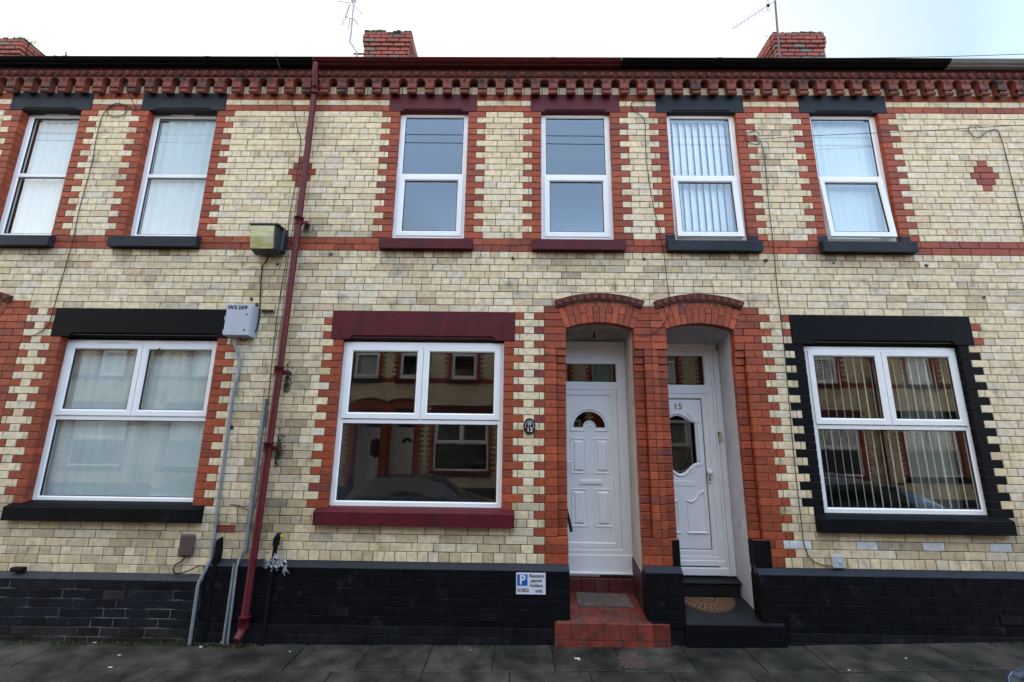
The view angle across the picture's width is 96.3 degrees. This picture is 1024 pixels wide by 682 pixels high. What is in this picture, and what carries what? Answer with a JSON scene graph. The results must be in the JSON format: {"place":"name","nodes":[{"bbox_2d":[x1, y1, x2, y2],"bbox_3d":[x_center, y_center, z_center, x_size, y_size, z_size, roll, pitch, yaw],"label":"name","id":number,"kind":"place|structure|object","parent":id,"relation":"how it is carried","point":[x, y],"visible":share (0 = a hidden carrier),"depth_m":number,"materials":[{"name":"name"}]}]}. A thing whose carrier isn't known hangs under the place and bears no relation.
{"place":"outdoors","nodes":[
{"label":"outdoors","id":0,"kind":"place"},
{"bbox_2d":[0,641,1023,681],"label":"pavement","id":1,"kind":"structure","parent":0,"point":[927,662],"depth_m":4.10,"materials":[{"name":"grey concrete"}]},
{"bbox_2d":[0,55,321,643],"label":"terraced house","id":2,"kind":"structure","parent":1,"relation":"on","point":[117,376],"depth_m":5.30,"materials":[{"name":"brick"}]},
{"bbox_2d":[9,566,26,571],"bbox_3d":[-5.032,2.326,4.677,0.130,0.043,0.060,1,-12,1],"label":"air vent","id":3,"kind":"object","parent":2,"relation":"on","point":[18,569],"visible":1,"depth_m":4.65,"materials":[{"name":"black plastic"}]},
{"bbox_2d":[0,37,45,55],"bbox_3d":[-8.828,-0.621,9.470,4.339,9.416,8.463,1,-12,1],"label":"chimney","id":4,"kind":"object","parent":2,"relation":"on","point":[20,46],"depth_m":8.47,"materials":[{"name":"brick"}]},
{"bbox_2d":[0,114,80,234],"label":"window","id":5,"kind":"structure","parent":2,"relation":"in","point":[44,178],"depth_m":5.86,"materials":[{"name":"white plastic"}]},
{"bbox_2d":[24,82,135,336],"bbox_3d":[-5.174,-1.657,5.511,0.724,3.274,0.140,1,-12,1],"label":"cable","id":6,"kind":"object","parent":2,"relation":"attached to","point":[82,198],"visible":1,"depth_m":5.61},
{"bbox_2d":[32,339,216,501],"bbox_3d":[-4.203,0.884,5.165,1.918,1.840,0.122,1,-12,1],"label":"window","id":7,"kind":"structure","parent":2,"relation":"in","point":[127,422],"depth_m":5.17,"materials":[{"name":"white plastic"}]},
{"bbox_2d":[130,115,216,235],"bbox_3d":[-4.208,-2.071,5.803,0.888,1.785,0.092,1,-12,1],"label":"window","id":8,"kind":"structure","parent":2,"relation":"in","point":[169,203],"depth_m":5.82,"materials":[{"name":"white plastic"}]},
{"bbox_2d":[172,534,204,573],"bbox_3d":[-3.270,2.179,4.693,0.371,0.378,0.053,1,-12,1],"label":"junction box","id":9,"kind":"object","parent":2,"relation":"attached to","point":[186,544],"visible":1,"depth_m":4.69,"materials":[{"name":"brown plastic"}]},
{"bbox_2d":[188,337,240,645],"bbox_3d":[-3.095,1.469,4.828,0.070,3.102,0.114,-8,-15,35],"label":"conduit","id":10,"kind":"object","parent":2,"relation":"attached to","point":[233,391],"visible":0.97,"depth_m":4.80,"materials":[{"name":"metal"}]},
{"bbox_2d":[222,241,255,269],"bbox_3d":[-3.204,-1.012,5.414,0.404,0.361,0.005,1,-12,1],"label":"cable","id":11,"kind":"object","parent":2,"relation":"attached to","point":[226,256],"visible":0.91,"depth_m":5.40,"materials":[{"name":"plastic"}]},
{"bbox_2d":[222,304,258,337],"bbox_3d":[-3.060,-0.224,5.171,0.301,0.365,0.146,1,-12,1],"label":"meter box","id":12,"kind":"object","parent":2,"relation":"attached to","point":[240,320],"visible":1,"depth_m":5.12,"materials":[{"name":"grey plastic"}]},
{"bbox_2d":[222,304,251,335],"bbox_3d":[-3.065,-0.239,5.115,0.296,0.360,0.024,0,-12,2],"label":"cabinet door","id":13,"kind":"structure","parent":12,"relation":"in","point":[237,318],"depth_m":5.11,"materials":[{"name":"grey plastic"}]},
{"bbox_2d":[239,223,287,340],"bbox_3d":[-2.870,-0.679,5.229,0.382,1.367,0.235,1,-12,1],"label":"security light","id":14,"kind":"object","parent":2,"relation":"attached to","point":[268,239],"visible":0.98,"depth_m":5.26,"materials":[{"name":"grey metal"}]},
{"bbox_2d":[230,54,300,509],"bbox_3d":[-2.864,-0.867,5.298,0.433,5.372,0.205,12,-17,-42],"label":"cable","id":15,"kind":"object","parent":2,"relation":"attached to","point":[280,293],"visible":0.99,"depth_m":5.30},
{"bbox_2d":[261,309,274,311],"bbox_3d":[-2.800,-0.349,5.251,0.155,0.030,0.036,1,-12,1],"label":"cable bracket","id":16,"kind":"object","parent":2,"relation":"attached to","point":[267,310],"visible":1,"depth_m":5.24,"materials":[{"name":"metal"}]},
{"bbox_2d":[273,162,301,376],"bbox_3d":[-2.624,-0.920,5.387,0.025,2.700,0.006,1,-12,1],"label":"cable","id":17,"kind":"object","parent":2,"relation":"attached to","point":[286,269],"visible":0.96,"depth_m":5.36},
{"bbox_2d":[195,30,670,648],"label":"terraced house","id":18,"kind":"structure","parent":1,"relation":"on","point":[469,284],"depth_m":5.31,"materials":[{"name":"cream brick"},{"name":"red brick"},{"name":"maroon painted stone"}]},
{"bbox_2d":[221,398,266,645],"bbox_3d":[-2.753,1.804,4.748,0.130,2.420,0.047,10,-16,-37],"label":"conduit","id":19,"kind":"object","parent":18,"relation":"attached to","point":[252,499],"visible":0.98,"depth_m":4.73,"materials":[{"name":"metal"}]},
{"bbox_2d":[260,533,288,645],"bbox_3d":[-2.368,2.467,4.559,0.285,1.046,0.095,1,-12,1],"label":"standpipe","id":20,"kind":"object","parent":18,"relation":"attached to","point":[274,564],"visible":0.97,"depth_m":4.59,"materials":[{"name":"black metal"}]},
{"bbox_2d":[338,0,363,56],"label":"tv aerial","id":21,"kind":"object","parent":18,"relation":"attached to","point":[356,53],"visible":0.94,"depth_m":8.48,"materials":[{"name":"metal"}]},
{"bbox_2d":[330,342,503,507],"bbox_3d":[-1.010,0.906,5.067,1.829,1.805,0.082,1,-12,1],"label":"window","id":22,"kind":"structure","parent":18,"relation":"in","point":[423,350],"depth_m":5.06,"materials":[{"name":"white plastic"}]},
{"bbox_2d":[392,115,467,237],"bbox_3d":[-0.996,-2.054,5.727,0.873,1.770,0.082,1,-12,1],"label":"window","id":23,"kind":"structure","parent":18,"relation":"in","point":[398,232],"depth_m":5.67,"materials":[{"name":"white plastic"}]},
{"bbox_2d":[523,418,535,434],"bbox_3d":[0.189,0.923,4.950,0.132,0.180,0.020,1,-12,1],"label":"number plaque","id":24,"kind":"object","parent":18,"relation":"attached to","point":[529,426],"visible":1,"depth_m":4.95,"materials":[{"name":"black ceramic"}]},
{"bbox_2d":[516,573,545,594],"bbox_3d":[0.188,2.417,4.570,0.294,0.198,0.010,1,-12,1],"label":"parking sign","id":25,"kind":"object","parent":18,"relation":"attached to","point":[531,583],"visible":1,"depth_m":4.57,"materials":[{"name":"white metal"}]},
{"bbox_2d":[567,508,572,531],"bbox_3d":[0.527,1.778,5.005,0.127,0.521,0.396,4,-13,-16],"label":"grab rail","id":26,"kind":"object","parent":18,"relation":"attached to","point":[570,525],"visible":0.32,"depth_m":4.83,"materials":[{"name":"black metal"}]},
{"bbox_2d":[541,115,613,238],"bbox_3d":[0.793,-2.035,5.704,0.871,1.770,0.082,1,-12,1],"label":"window","id":27,"kind":"structure","parent":18,"relation":"in","point":[546,179],"depth_m":5.65,"materials":[{"name":"white plastic"}]},
{"bbox_2d":[566,390,621,548],"bbox_3d":[0.908,1.466,5.357,0.683,1.795,0.105,1,-12,1],"label":"door","id":28,"kind":"structure","parent":18,"relation":"in","point":[593,490],"depth_m":5.37,"materials":[{"name":"white plastic"}]},
{"bbox_2d":[575,592,632,607],"bbox_3d":[0.970,2.754,4.883,0.565,0.064,0.285,1,-12,1],"label":"doormat","id":29,"kind":"object","parent":18,"relation":"on","point":[591,599],"visible":1,"depth_m":4.86,"materials":[{"name":"grey fabric"}]},
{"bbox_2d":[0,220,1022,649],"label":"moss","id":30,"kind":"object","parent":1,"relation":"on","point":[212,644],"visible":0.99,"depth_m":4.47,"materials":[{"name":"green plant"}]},
{"bbox_2d":[617,656,644,668],"bbox_3d":[1.071,2.883,4.116,0.240,0.008,0.235,1,-12,1],"label":"pavement patch","id":31,"kind":"object","parent":1,"relation":"on","point":[630,662],"visible":1,"depth_m":4.11,"materials":[{"name":"grey concrete"}]},
{"bbox_2d":[620,31,1023,648],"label":"terraced house","id":32,"kind":"structure","parent":1,"relation":"on","point":[904,354],"depth_m":5.26,"materials":[{"name":"brick"}]},
{"bbox_2d":[631,100,669,335],"bbox_3d":[1.678,-1.551,5.481,0.532,3.069,0.022,0,-12,3],"label":"cable","id":33,"kind":"object","parent":32,"relation":"attached to","point":[652,202],"visible":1,"depth_m":5.52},
{"bbox_2d":[668,394,717,555],"bbox_3d":[1.968,1.517,5.335,0.720,1.812,0.106,1,-12,1],"label":"door","id":34,"kind":"structure","parent":32,"relation":"in","point":[692,471],"depth_m":5.35,"materials":[{"name":"white plastic"}]},
{"bbox_2d":[667,116,745,239],"bbox_3d":[2.371,-1.998,5.679,0.872,1.815,0.164,1,-12,1],"label":"window","id":35,"kind":"structure","parent":32,"relation":"in","point":[677,180],"depth_m":5.70,"materials":[{"name":"white plastic"}]},
{"bbox_2d":[685,597,735,612],"bbox_3d":[2.071,2.758,4.801,0.610,0.066,0.278,1,-12,1],"label":"doormat","id":36,"kind":"object","parent":32,"relation":"on","point":[712,604],"visible":0.95,"depth_m":4.79,"materials":[{"name":"brown fabric"}]},
{"bbox_2d":[718,432,721,439],"bbox_3d":[2.444,1.118,5.394,0.046,0.100,0.027,1,-12,1],"label":"door bell","id":37,"kind":"object","parent":32,"relation":"attached to","point":[719,435],"depth_m":5.39,"materials":[{"name":"plastic"}]},
{"bbox_2d":[732,0,782,57],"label":"tv aerial","id":38,"kind":"object","parent":32,"relation":"attached to","point":[777,30],"visible":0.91,"depth_m":8.25,"materials":[{"name":"metal"}]},
{"bbox_2d":[745,130,832,566],"bbox_3d":[3.062,-0.177,5.148,0.407,5.008,0.048,1,-12,1],"label":"cable","id":39,"kind":"object","parent":32,"relation":"attached to","point":[784,344],"visible":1,"depth_m":5.11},
{"bbox_2d":[831,555,844,567],"bbox_3d":[3.290,2.226,4.625,0.120,0.120,0.038,1,-12,1],"label":"cable box","id":40,"kind":"object","parent":32,"relation":"attached to","point":[838,561],"visible":1,"depth_m":4.62,"materials":[{"name":"white plastic"}]},
{"bbox_2d":[809,116,897,241],"bbox_3d":[4.149,-1.982,5.647,0.858,1.815,0.186,1,-12,1],"label":"window","id":41,"kind":"structure","parent":32,"relation":"in","point":[852,182],"depth_m":5.70,"materials":[{"name":"white plastic"}]},
{"bbox_2d":[763,125,1018,138],"bbox_3d":[4.881,-2.582,5.634,3.631,0.248,0.019,1,-12,1],"label":"cable","id":42,"kind":"object","parent":32,"relation":"attached to","point":[890,132],"visible":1,"depth_m":5.62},
{"bbox_2d":[804,346,986,514],"bbox_3d":[4.124,0.971,5.106,1.718,1.825,0.289,1,-12,1],"label":"window","id":43,"kind":"structure","parent":32,"relation":"in","point":[923,422],"depth_m":5.08,"materials":[{"name":"white plastic"}]},
{"bbox_2d":[870,54,1019,57],"bbox_3d":[8.207,-5.447,8.747,4.538,0.155,0.011,1,-12,1],"label":"overhead wire","id":44,"kind":"object","parent":32,"relation":"attached to","point":[941,56],"visible":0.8,"depth_m":8.74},
{"bbox_2d":[944,58,1023,401],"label":"terraced house","id":45,"kind":"structure","parent":1,"relation":"on","point":[992,89],"depth_m":5.63,"materials":[{"name":"brick"}]},
{"bbox_2d":[968,124,1023,228],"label":"cable","id":46,"kind":"object","parent":45,"relation":"attached to","point":[1008,166],"visible":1,"depth_m":5.58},
{"bbox_2d":[0,0,1023,57],"label":"sky","id":47,"kind":"structure","parent":0,"point":[439,28],"materials":[{"name":"white"}]},
{"bbox_2d":[570,574,600,576],"bbox_3d":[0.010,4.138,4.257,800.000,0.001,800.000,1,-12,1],"label":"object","id":48,"kind":"structure","parent":0,"point":[579,575],"depth_m":11.10,"materials":[{"name":"metal"}]},
{"bbox_2d":[1006,669,1023,681],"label":"litter","id":49,"kind":"object","parent":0,"point":[1016,675],"visible":1,"depth_m":2.63,"materials":[{"name":"blue paint"}]}
]}

